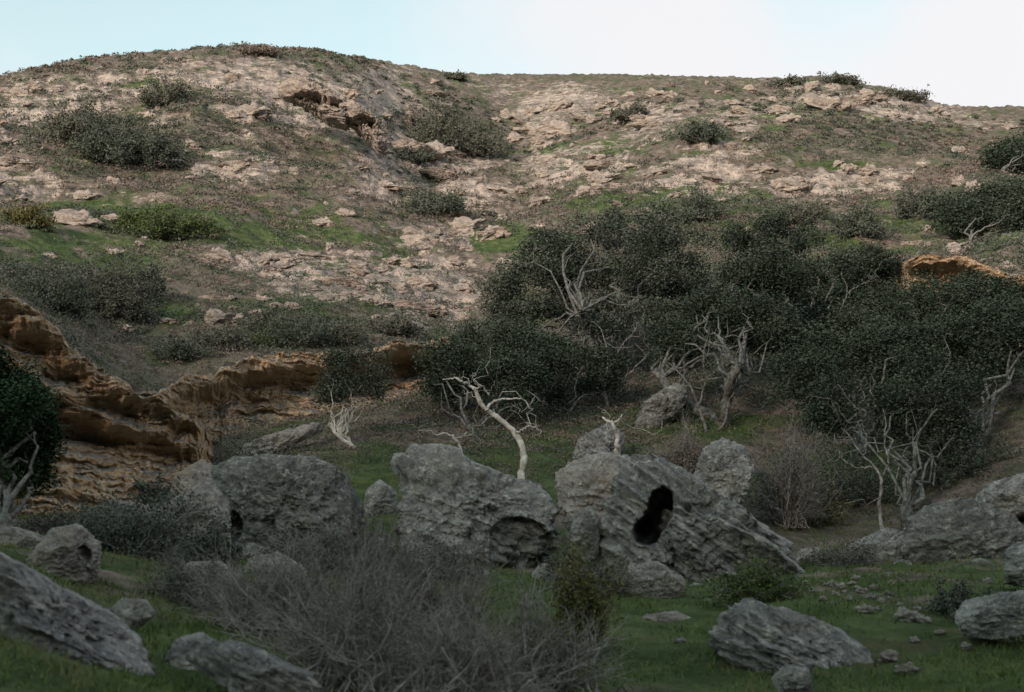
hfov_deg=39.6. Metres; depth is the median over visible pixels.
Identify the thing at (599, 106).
hillside rock
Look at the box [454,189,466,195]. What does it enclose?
hillside rock
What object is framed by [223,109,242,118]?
hillside rock
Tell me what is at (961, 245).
hillside rock
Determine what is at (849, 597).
stone
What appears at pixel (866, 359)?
oak tree
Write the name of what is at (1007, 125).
hillside rock
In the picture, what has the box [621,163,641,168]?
hillside rock
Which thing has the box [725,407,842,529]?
domed bush
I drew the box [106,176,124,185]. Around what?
hillside rock
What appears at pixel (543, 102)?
hillside rock
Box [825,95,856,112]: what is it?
hillside rock
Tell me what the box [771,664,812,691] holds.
boulder
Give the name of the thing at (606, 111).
hillside rock
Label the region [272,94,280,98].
hillside rock
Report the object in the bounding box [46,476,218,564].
leafy bush
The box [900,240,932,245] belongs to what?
rock outcrop
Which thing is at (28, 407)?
evergreen tree
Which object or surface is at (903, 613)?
stone
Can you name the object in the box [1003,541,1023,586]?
boulder
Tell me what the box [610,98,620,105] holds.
hillside rock
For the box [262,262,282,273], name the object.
hillside rock
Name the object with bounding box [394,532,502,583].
leafy bush
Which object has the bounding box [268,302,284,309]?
hillside rock
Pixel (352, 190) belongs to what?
hillside rock
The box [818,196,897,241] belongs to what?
hillside bush
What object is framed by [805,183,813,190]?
rock outcrop
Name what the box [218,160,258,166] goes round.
rock outcrop
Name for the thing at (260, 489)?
boulder
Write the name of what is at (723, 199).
hillside rock
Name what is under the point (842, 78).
hillside bush
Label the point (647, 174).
hillside rock
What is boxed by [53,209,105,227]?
hillside rock
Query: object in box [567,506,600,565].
boulder
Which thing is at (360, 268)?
hillside rock
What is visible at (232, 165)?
hillside rock
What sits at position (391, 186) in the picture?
hillside rock
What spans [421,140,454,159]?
hillside rock
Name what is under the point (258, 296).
hillside rock
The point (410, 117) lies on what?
hillside bush
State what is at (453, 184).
hillside rock
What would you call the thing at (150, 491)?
leafy bush
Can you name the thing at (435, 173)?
rock outcrop
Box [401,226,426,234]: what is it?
hillside rock
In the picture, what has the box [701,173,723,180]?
hillside rock
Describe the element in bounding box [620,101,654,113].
hillside rock
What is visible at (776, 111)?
hillside rock
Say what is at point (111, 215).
hillside rock
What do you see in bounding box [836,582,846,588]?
stone
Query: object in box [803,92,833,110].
hillside rock
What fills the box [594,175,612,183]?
hillside rock
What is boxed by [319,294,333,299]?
hillside rock
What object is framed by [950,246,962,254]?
hillside rock
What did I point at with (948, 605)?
leafy bush
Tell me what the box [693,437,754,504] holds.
boulder
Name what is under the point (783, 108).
hillside rock
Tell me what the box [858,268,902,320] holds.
oak tree
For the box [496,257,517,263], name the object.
hillside rock
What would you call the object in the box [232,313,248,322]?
hillside rock
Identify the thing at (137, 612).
boulder
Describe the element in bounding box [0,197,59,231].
hillside bush
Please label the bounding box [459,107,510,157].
hillside bush
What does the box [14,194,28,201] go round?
hillside rock
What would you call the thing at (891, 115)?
hillside rock
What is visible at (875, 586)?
stone
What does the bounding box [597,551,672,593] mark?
leafy bush
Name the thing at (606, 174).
hillside rock
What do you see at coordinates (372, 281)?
hillside rock
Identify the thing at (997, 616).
boulder
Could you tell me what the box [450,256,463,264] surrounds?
hillside rock
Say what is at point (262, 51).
hillside bush
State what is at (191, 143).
hillside rock
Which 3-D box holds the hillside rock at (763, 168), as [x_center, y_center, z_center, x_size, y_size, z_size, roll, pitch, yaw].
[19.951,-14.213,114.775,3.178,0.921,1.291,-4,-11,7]
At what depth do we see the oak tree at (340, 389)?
36.78 m
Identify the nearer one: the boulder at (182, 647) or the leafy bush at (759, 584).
the boulder at (182, 647)
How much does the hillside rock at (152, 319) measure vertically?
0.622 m
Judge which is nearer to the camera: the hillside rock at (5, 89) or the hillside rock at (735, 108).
the hillside rock at (5, 89)
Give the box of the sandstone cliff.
[896,254,1023,319]
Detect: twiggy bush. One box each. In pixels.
[153,507,372,640]
[180,504,526,691]
[290,541,592,691]
[302,476,538,663]
[464,552,650,691]
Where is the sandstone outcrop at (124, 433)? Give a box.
[0,291,213,516]
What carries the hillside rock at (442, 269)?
on the ground at (522, 91)
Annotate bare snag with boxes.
[806,263,881,336]
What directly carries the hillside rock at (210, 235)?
on the ground at (522, 91)
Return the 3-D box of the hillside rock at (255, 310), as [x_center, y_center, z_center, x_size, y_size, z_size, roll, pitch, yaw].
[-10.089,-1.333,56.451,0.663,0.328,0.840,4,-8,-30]
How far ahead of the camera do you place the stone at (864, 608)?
15.98 m
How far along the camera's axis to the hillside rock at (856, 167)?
116.13 m
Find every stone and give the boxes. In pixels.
[674,637,685,642]
[823,579,838,586]
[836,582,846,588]
[843,595,852,600]
[847,580,856,584]
[850,575,861,579]
[853,603,875,612]
[854,587,867,593]
[865,593,875,599]
[869,583,878,589]
[877,597,885,603]
[878,649,898,662]
[883,590,893,595]
[892,606,921,621]
[894,662,918,674]
[908,635,919,642]
[913,605,922,610]
[914,615,931,622]
[933,629,946,634]
[959,642,971,649]
[982,577,992,583]
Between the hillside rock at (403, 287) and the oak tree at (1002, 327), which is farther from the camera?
the hillside rock at (403, 287)
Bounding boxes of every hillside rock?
[0,87,9,91]
[0,119,7,125]
[0,135,17,144]
[8,87,33,96]
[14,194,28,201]
[17,159,35,165]
[20,100,33,106]
[24,83,42,93]
[41,252,59,258]
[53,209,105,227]
[72,189,101,199]
[100,213,118,221]
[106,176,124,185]
[107,248,124,253]
[121,324,135,331]
[134,241,144,246]
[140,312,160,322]
[158,317,178,323]
[159,79,172,84]
[185,140,199,148]
[198,246,236,262]
[204,233,219,238]
[204,308,235,324]
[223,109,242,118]
[227,295,238,299]
[228,160,249,166]
[231,175,239,180]
[232,164,249,173]
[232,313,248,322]
[233,102,271,118]
[249,308,263,313]
[256,294,272,301]
[257,255,279,264]
[259,252,272,255]
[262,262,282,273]
[263,158,276,165]
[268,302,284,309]
[271,252,298,261]
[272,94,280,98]
[276,260,295,268]
[284,301,303,309]
[289,166,302,174]
[297,251,330,259]
[301,132,309,136]
[306,284,321,290]
[312,216,332,226]
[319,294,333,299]
[326,242,336,251]
[327,292,339,297]
[335,208,356,216]
[339,291,353,297]
[342,88,359,99]
[348,188,359,194]
[348,259,372,275]
[352,290,369,299]
[356,165,370,169]
[356,285,369,290]
[359,293,391,305]
[371,280,387,283]
[374,266,386,273]
[378,182,403,191]
[380,263,391,270]
[381,112,394,119]
[382,255,400,264]
[384,149,394,154]
[388,165,402,172]
[390,281,412,293]
[395,159,412,169]
[400,234,439,249]
[400,256,424,267]
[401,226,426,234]
[403,273,437,290]
[413,166,422,172]
[418,250,429,254]
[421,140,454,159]
[426,298,436,304]
[430,79,443,85]
[431,265,448,273]
[436,229,442,235]
[437,304,448,313]
[446,209,467,216]
[448,181,462,191]
[448,304,459,309]
[449,216,488,231]
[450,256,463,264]
[451,149,465,156]
[453,283,474,292]
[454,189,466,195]
[459,243,474,250]
[462,227,473,235]
[463,197,479,204]
[463,304,484,311]
[476,231,484,236]
[480,225,511,241]
[486,184,505,193]
[491,116,501,121]
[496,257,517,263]
[500,108,515,118]
[506,132,527,142]
[513,127,528,132]
[513,185,527,193]
[514,113,529,124]
[524,105,549,115]
[526,122,542,134]
[528,201,543,207]
[530,196,552,201]
[532,118,577,137]
[535,153,560,163]
[535,168,551,178]
[539,99,551,106]
[548,101,570,111]
[562,99,572,106]
[571,113,585,120]
[573,185,600,197]
[585,114,602,124]
[586,153,604,159]
[590,169,620,181]
[590,183,606,187]
[593,103,607,109]
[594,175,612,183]
[595,154,613,159]
[599,98,615,103]
[602,107,620,114]
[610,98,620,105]
[613,201,622,206]
[620,91,634,96]
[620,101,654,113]
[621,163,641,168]
[628,112,645,121]
[642,172,653,176]
[643,87,669,98]
[648,168,667,174]
[662,90,678,99]
[667,191,682,197]
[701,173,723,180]
[708,118,728,129]
[713,197,729,202]
[714,90,724,93]
[717,119,735,125]
[723,99,743,104]
[730,105,753,113]
[741,137,752,140]
[742,84,755,90]
[744,164,777,173]
[766,107,783,114]
[768,96,776,100]
[769,176,807,192]
[770,104,796,111]
[775,112,802,122]
[791,175,809,182]
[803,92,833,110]
[804,81,820,92]
[821,198,841,204]
[823,83,843,89]
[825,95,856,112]
[833,160,845,166]
[840,163,853,173]
[850,163,859,169]
[857,163,879,174]
[858,187,873,193]
[859,88,886,101]
[872,180,884,187]
[885,112,898,117]
[902,174,915,180]
[924,224,932,230]
[929,106,944,113]
[945,241,970,251]
[950,174,966,186]
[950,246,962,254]
[951,146,969,151]
[963,179,978,193]
[998,260,1015,268]
[1000,122,1017,129]
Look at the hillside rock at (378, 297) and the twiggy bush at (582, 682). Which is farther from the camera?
the hillside rock at (378, 297)
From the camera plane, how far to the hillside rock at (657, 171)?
113.01 m
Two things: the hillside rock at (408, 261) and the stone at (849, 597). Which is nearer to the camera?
the stone at (849, 597)
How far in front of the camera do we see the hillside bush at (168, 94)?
124.30 m
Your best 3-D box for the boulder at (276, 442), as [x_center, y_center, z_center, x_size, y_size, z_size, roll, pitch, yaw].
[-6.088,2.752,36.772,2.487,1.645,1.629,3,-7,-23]
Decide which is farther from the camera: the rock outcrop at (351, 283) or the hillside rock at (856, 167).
the hillside rock at (856, 167)
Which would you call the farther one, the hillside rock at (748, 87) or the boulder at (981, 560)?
the hillside rock at (748, 87)
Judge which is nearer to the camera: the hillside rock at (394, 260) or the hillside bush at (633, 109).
the hillside rock at (394, 260)
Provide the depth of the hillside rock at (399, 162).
131.17 m
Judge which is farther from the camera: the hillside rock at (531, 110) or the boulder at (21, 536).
the hillside rock at (531, 110)
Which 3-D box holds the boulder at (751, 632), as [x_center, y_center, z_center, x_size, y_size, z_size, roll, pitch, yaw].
[2.693,2.916,13.590,1.609,0.986,1.248,0,-7,0]
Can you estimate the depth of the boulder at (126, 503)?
22.83 m
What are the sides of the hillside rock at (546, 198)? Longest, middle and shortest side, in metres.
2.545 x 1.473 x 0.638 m
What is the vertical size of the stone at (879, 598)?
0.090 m
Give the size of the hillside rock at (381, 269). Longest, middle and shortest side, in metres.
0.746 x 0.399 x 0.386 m
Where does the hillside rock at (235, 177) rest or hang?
on the ground at (522, 91)
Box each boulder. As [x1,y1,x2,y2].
[0,527,43,548]
[0,552,155,676]
[26,523,101,584]
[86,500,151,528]
[109,597,155,629]
[142,478,231,552]
[165,632,216,670]
[170,459,213,497]
[182,560,241,579]
[185,639,322,691]
[211,454,367,561]
[236,422,323,455]
[240,542,262,560]
[244,551,307,580]
[363,479,397,516]
[373,538,396,551]
[390,443,560,568]
[465,569,489,575]
[531,563,556,579]
[554,451,630,538]
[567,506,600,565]
[573,423,624,459]
[598,453,804,581]
[622,561,685,598]
[634,382,688,428]
[642,610,690,622]
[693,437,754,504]
[707,598,873,673]
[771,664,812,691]
[796,548,821,562]
[845,527,903,560]
[893,559,911,564]
[898,497,1023,565]
[954,590,1023,639]
[966,558,994,564]
[975,472,1023,519]
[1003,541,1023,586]
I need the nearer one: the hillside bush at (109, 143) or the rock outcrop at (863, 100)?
the hillside bush at (109, 143)
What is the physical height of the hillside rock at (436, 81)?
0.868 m
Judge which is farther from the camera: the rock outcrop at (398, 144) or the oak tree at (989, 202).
the rock outcrop at (398, 144)
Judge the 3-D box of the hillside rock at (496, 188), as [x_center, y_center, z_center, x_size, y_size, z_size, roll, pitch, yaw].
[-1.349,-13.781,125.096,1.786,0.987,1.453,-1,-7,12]
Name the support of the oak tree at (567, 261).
on the ground at (522, 91)
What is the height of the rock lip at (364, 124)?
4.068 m
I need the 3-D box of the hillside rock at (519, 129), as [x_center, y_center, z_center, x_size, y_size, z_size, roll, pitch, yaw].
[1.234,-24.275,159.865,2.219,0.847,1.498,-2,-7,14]
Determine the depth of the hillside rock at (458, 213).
106.00 m
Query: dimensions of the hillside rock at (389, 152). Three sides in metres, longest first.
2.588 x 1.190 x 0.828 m
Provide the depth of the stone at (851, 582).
18.59 m
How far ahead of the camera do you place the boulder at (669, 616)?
16.57 m
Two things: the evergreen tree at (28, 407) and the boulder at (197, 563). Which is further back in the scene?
the evergreen tree at (28, 407)
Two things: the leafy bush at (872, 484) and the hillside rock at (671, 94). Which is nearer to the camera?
the leafy bush at (872, 484)
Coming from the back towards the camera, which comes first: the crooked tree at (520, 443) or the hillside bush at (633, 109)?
the hillside bush at (633, 109)
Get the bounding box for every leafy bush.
[14,490,112,533]
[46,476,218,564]
[124,471,173,505]
[134,540,249,607]
[173,495,253,565]
[255,512,362,577]
[327,523,410,575]
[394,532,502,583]
[523,460,559,510]
[531,541,658,598]
[536,544,579,580]
[546,536,632,661]
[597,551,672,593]
[682,536,839,609]
[765,469,855,528]
[797,533,888,567]
[800,423,917,508]
[870,400,1023,497]
[921,568,994,620]
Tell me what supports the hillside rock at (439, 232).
on the ground at (522, 91)
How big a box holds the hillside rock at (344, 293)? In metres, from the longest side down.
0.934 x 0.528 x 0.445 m
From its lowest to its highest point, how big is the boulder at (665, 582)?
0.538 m
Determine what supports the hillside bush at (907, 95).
on the ground at (522, 91)
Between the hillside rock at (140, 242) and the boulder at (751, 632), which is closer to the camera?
the boulder at (751, 632)
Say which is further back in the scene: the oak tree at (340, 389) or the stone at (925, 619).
the oak tree at (340, 389)
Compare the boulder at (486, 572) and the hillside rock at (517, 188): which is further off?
the hillside rock at (517, 188)
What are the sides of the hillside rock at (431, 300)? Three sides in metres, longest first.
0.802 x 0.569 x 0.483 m
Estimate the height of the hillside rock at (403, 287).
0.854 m
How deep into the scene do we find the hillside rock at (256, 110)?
123.36 m
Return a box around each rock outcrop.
[0,156,23,167]
[183,323,220,327]
[197,295,226,301]
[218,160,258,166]
[223,72,247,79]
[314,277,372,288]
[388,300,439,316]
[392,139,441,160]
[418,167,463,180]
[423,89,447,98]
[448,231,460,234]
[464,204,497,216]
[527,134,547,147]
[583,159,613,169]
[608,183,622,188]
[629,119,659,128]
[723,142,746,151]
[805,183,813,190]
[853,96,873,105]
[853,178,884,184]
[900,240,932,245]
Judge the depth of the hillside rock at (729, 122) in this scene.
139.30 m
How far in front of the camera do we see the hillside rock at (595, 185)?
112.72 m
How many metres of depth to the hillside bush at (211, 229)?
78.85 m
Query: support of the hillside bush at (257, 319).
on the ground at (522, 91)
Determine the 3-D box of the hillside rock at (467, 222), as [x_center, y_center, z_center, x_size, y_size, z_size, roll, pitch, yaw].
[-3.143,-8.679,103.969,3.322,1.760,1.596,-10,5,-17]
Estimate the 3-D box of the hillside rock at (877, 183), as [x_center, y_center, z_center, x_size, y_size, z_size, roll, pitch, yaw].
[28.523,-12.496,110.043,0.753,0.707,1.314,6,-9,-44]
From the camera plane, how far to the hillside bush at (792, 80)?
164.64 m
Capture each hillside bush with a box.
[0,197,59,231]
[16,259,101,321]
[28,82,131,142]
[30,233,165,324]
[67,90,160,167]
[106,196,222,241]
[109,117,204,170]
[110,205,154,232]
[119,247,171,303]
[131,71,192,108]
[136,328,222,361]
[180,211,225,238]
[185,315,251,351]
[233,41,284,57]
[238,306,295,332]
[245,313,301,345]
[253,308,338,349]
[310,319,372,346]
[359,307,432,338]
[392,144,433,165]
[399,89,494,158]
[401,179,477,221]
[402,104,439,132]
[430,308,501,351]
[442,69,471,81]
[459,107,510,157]
[606,97,652,123]
[634,177,737,225]
[674,117,728,144]
[762,73,809,87]
[772,196,830,226]
[814,71,869,86]
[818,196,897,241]
[878,84,932,103]
[884,178,952,218]
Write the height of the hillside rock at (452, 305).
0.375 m
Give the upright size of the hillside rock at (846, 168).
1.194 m
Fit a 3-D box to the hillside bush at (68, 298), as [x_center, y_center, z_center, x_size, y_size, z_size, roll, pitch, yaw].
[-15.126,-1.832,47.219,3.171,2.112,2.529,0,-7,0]
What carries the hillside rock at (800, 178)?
on the ground at (522, 91)
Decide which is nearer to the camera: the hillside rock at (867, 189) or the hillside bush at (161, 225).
the hillside bush at (161, 225)
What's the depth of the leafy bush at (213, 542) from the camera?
18.30 m
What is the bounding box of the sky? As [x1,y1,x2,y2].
[0,0,1023,106]
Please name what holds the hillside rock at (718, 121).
on the ground at (522, 91)
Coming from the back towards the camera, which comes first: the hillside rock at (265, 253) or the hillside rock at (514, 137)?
the hillside rock at (514, 137)
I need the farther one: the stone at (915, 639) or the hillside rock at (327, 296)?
the hillside rock at (327, 296)
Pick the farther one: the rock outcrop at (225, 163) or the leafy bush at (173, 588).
the rock outcrop at (225, 163)
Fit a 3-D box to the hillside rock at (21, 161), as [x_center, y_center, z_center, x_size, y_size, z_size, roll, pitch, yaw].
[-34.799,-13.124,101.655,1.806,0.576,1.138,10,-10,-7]
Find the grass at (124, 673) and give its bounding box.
[0,279,1023,691]
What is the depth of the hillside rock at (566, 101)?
164.35 m
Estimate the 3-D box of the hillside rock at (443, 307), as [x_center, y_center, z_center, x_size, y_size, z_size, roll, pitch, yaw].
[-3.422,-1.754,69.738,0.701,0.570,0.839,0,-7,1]
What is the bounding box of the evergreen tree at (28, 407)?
[0,336,73,527]
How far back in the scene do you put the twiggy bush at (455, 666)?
9.69 m
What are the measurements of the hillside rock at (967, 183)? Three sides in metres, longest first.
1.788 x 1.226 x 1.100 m
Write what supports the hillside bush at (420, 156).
on the ground at (522, 91)
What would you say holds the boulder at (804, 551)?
on the ground at (522, 91)
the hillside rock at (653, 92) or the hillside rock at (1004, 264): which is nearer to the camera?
the hillside rock at (1004, 264)
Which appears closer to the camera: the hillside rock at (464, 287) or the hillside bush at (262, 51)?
the hillside rock at (464, 287)
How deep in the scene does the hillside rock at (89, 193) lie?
95.92 m
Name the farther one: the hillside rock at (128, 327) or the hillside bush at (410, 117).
the hillside bush at (410, 117)
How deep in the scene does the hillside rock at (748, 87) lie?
163.70 m
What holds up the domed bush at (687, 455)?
on the ground at (522, 91)
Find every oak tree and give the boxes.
[307,338,397,448]
[408,334,585,432]
[467,307,633,413]
[473,199,715,392]
[644,234,821,426]
[710,202,913,351]
[757,298,974,459]
[784,357,998,524]
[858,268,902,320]
[862,267,1023,344]
[866,285,1023,463]
[918,170,1023,241]
[973,130,1023,173]
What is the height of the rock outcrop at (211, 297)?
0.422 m
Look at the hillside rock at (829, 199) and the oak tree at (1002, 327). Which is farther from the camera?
the hillside rock at (829, 199)
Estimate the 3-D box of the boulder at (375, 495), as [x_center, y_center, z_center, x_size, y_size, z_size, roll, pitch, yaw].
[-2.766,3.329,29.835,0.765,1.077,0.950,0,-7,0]
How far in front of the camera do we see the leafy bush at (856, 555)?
24.89 m
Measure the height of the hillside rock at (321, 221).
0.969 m
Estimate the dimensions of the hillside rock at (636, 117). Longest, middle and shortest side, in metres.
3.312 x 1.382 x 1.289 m
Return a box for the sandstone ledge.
[158,338,488,440]
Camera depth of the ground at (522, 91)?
93.21 m
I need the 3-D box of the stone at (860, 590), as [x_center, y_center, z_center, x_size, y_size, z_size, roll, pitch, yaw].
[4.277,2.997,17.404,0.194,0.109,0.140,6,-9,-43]
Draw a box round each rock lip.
[276,75,349,130]
[339,101,387,154]
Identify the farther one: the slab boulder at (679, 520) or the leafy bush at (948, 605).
the slab boulder at (679, 520)
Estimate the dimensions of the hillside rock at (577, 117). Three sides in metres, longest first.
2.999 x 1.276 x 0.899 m
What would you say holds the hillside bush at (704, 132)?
on the ground at (522, 91)
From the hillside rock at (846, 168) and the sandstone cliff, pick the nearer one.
the sandstone cliff
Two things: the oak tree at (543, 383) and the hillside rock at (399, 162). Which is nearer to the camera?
the oak tree at (543, 383)
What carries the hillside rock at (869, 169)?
on the ground at (522, 91)
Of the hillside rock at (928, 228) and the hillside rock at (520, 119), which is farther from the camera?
the hillside rock at (520, 119)
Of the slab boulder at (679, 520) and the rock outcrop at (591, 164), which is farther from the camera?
the rock outcrop at (591, 164)
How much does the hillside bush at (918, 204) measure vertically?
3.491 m
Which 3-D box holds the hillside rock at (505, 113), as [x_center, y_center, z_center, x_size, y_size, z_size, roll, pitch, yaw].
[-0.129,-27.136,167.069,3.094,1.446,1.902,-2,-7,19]
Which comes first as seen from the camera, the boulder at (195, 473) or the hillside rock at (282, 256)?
the boulder at (195, 473)
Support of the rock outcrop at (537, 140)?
on the ground at (522, 91)
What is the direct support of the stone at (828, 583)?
on the ground at (522, 91)
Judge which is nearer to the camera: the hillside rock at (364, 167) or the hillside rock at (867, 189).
the hillside rock at (364, 167)
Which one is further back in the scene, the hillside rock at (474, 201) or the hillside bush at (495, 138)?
the hillside bush at (495, 138)
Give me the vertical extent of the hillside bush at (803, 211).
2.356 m
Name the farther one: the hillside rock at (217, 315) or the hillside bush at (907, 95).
the hillside bush at (907, 95)
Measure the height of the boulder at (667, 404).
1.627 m
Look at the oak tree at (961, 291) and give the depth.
52.53 m
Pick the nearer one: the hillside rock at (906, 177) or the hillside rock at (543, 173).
the hillside rock at (906, 177)
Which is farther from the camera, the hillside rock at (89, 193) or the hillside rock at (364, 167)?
the hillside rock at (364, 167)
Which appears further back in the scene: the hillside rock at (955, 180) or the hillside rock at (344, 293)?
the hillside rock at (955, 180)
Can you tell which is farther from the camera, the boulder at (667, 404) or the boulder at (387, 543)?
the boulder at (667, 404)
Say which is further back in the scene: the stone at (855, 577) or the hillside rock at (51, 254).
the hillside rock at (51, 254)
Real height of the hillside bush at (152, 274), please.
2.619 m
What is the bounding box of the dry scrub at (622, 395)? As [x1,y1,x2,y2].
[0,43,1023,524]
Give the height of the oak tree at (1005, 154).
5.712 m
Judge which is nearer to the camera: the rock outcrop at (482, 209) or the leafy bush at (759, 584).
the leafy bush at (759, 584)
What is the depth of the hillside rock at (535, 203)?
117.72 m
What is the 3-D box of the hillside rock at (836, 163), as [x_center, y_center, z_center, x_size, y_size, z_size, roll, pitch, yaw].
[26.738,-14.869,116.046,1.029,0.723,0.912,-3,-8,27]
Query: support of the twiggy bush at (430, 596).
on the ground at (522, 91)
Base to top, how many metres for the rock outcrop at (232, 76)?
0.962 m
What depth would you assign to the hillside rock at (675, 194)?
107.84 m
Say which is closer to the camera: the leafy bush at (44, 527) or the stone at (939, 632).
the stone at (939, 632)
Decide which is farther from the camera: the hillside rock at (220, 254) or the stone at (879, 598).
the hillside rock at (220, 254)
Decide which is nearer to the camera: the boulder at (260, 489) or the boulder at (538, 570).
the boulder at (538, 570)
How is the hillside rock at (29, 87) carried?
on the ground at (522, 91)
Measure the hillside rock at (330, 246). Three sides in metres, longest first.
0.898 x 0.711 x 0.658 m
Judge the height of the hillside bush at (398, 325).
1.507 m
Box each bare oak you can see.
[559,308,649,409]
[661,305,763,432]
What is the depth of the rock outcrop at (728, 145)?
118.48 m
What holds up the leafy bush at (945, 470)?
on the ground at (522, 91)
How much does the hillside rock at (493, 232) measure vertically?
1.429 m
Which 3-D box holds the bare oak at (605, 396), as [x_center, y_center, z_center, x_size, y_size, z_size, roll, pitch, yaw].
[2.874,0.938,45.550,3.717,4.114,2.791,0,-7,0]
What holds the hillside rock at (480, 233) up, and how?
on the ground at (522, 91)
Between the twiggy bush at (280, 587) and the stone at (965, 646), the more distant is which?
the stone at (965, 646)
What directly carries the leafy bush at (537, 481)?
on the ground at (522, 91)
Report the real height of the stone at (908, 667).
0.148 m
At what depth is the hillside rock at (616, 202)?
106.81 m
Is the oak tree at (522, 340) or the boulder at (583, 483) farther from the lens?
the oak tree at (522, 340)
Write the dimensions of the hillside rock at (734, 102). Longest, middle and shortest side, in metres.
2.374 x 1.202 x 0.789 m
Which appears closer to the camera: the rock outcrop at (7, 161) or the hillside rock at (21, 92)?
the rock outcrop at (7, 161)
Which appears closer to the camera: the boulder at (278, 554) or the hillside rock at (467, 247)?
the boulder at (278, 554)
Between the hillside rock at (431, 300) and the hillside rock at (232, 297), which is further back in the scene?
the hillside rock at (431, 300)
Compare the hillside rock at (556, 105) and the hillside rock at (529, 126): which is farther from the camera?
the hillside rock at (556, 105)
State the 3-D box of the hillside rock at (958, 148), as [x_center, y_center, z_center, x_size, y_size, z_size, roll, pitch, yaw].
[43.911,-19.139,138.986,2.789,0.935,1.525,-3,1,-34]
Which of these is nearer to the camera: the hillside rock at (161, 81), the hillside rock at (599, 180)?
the hillside rock at (599, 180)
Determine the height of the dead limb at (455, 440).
1.746 m
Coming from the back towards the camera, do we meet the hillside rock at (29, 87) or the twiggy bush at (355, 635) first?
the hillside rock at (29, 87)
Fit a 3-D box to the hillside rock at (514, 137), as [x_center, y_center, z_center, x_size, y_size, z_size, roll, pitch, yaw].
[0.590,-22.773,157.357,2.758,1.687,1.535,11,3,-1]
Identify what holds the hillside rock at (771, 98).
on the ground at (522, 91)
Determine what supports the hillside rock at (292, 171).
on the ground at (522, 91)
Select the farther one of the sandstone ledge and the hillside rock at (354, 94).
the hillside rock at (354, 94)
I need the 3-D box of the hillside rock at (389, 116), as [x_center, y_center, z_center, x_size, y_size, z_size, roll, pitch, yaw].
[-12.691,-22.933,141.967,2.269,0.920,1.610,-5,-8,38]
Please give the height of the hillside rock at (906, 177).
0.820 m
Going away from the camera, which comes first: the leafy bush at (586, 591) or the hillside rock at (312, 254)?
the leafy bush at (586, 591)
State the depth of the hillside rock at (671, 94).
157.59 m
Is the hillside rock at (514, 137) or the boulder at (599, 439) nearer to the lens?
the boulder at (599, 439)
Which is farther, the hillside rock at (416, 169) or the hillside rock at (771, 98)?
the hillside rock at (771, 98)
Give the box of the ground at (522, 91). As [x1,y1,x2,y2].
[0,45,1023,691]
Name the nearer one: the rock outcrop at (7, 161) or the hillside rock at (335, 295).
the hillside rock at (335, 295)
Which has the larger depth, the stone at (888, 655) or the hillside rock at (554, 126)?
the hillside rock at (554, 126)
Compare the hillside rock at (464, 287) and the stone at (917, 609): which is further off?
the hillside rock at (464, 287)
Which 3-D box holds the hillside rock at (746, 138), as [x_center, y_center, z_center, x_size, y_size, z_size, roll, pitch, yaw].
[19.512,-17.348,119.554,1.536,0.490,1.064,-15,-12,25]
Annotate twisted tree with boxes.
[806,384,889,528]
[900,388,948,530]
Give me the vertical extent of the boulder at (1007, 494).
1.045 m
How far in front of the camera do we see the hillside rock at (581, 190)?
110.93 m
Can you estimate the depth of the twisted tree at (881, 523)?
29.91 m
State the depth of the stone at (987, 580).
20.36 m
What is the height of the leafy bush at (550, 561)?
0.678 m
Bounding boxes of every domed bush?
[635,408,720,473]
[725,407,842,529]
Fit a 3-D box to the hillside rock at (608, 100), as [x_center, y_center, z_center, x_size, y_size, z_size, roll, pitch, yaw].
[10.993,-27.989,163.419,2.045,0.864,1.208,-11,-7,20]
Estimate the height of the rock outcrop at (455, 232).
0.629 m
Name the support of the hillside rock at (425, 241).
on the ground at (522, 91)
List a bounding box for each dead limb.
[412,424,480,451]
[597,406,661,452]
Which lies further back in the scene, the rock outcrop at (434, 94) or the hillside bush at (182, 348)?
the rock outcrop at (434, 94)
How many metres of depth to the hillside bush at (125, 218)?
77.78 m
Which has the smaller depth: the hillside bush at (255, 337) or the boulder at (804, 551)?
the boulder at (804, 551)
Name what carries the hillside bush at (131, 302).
on the ground at (522, 91)
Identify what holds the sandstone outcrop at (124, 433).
on the ground at (522, 91)
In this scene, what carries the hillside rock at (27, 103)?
on the ground at (522, 91)
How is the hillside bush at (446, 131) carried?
on the ground at (522, 91)
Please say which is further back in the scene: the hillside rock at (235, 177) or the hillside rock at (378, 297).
the hillside rock at (235, 177)
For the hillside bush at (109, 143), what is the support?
on the ground at (522, 91)
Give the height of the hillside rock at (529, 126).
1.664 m
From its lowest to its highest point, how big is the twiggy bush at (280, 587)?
1.248 m
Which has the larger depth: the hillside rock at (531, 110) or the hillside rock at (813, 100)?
the hillside rock at (531, 110)
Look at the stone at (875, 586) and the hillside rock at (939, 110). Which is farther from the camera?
the hillside rock at (939, 110)
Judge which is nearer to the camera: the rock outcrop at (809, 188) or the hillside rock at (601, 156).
the rock outcrop at (809, 188)
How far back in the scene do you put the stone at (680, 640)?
14.33 m
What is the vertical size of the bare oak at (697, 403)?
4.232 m
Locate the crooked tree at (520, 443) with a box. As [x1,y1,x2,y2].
[443,343,541,478]
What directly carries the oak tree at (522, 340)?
on the ground at (522, 91)
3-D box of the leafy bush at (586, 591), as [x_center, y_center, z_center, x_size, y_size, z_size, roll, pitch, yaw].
[0.731,2.440,13.779,0.912,1.208,0.846,0,-7,0]
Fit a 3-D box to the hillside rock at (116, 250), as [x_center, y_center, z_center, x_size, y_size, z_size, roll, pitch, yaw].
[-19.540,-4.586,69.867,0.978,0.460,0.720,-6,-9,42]
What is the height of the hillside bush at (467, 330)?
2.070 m
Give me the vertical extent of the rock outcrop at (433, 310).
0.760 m

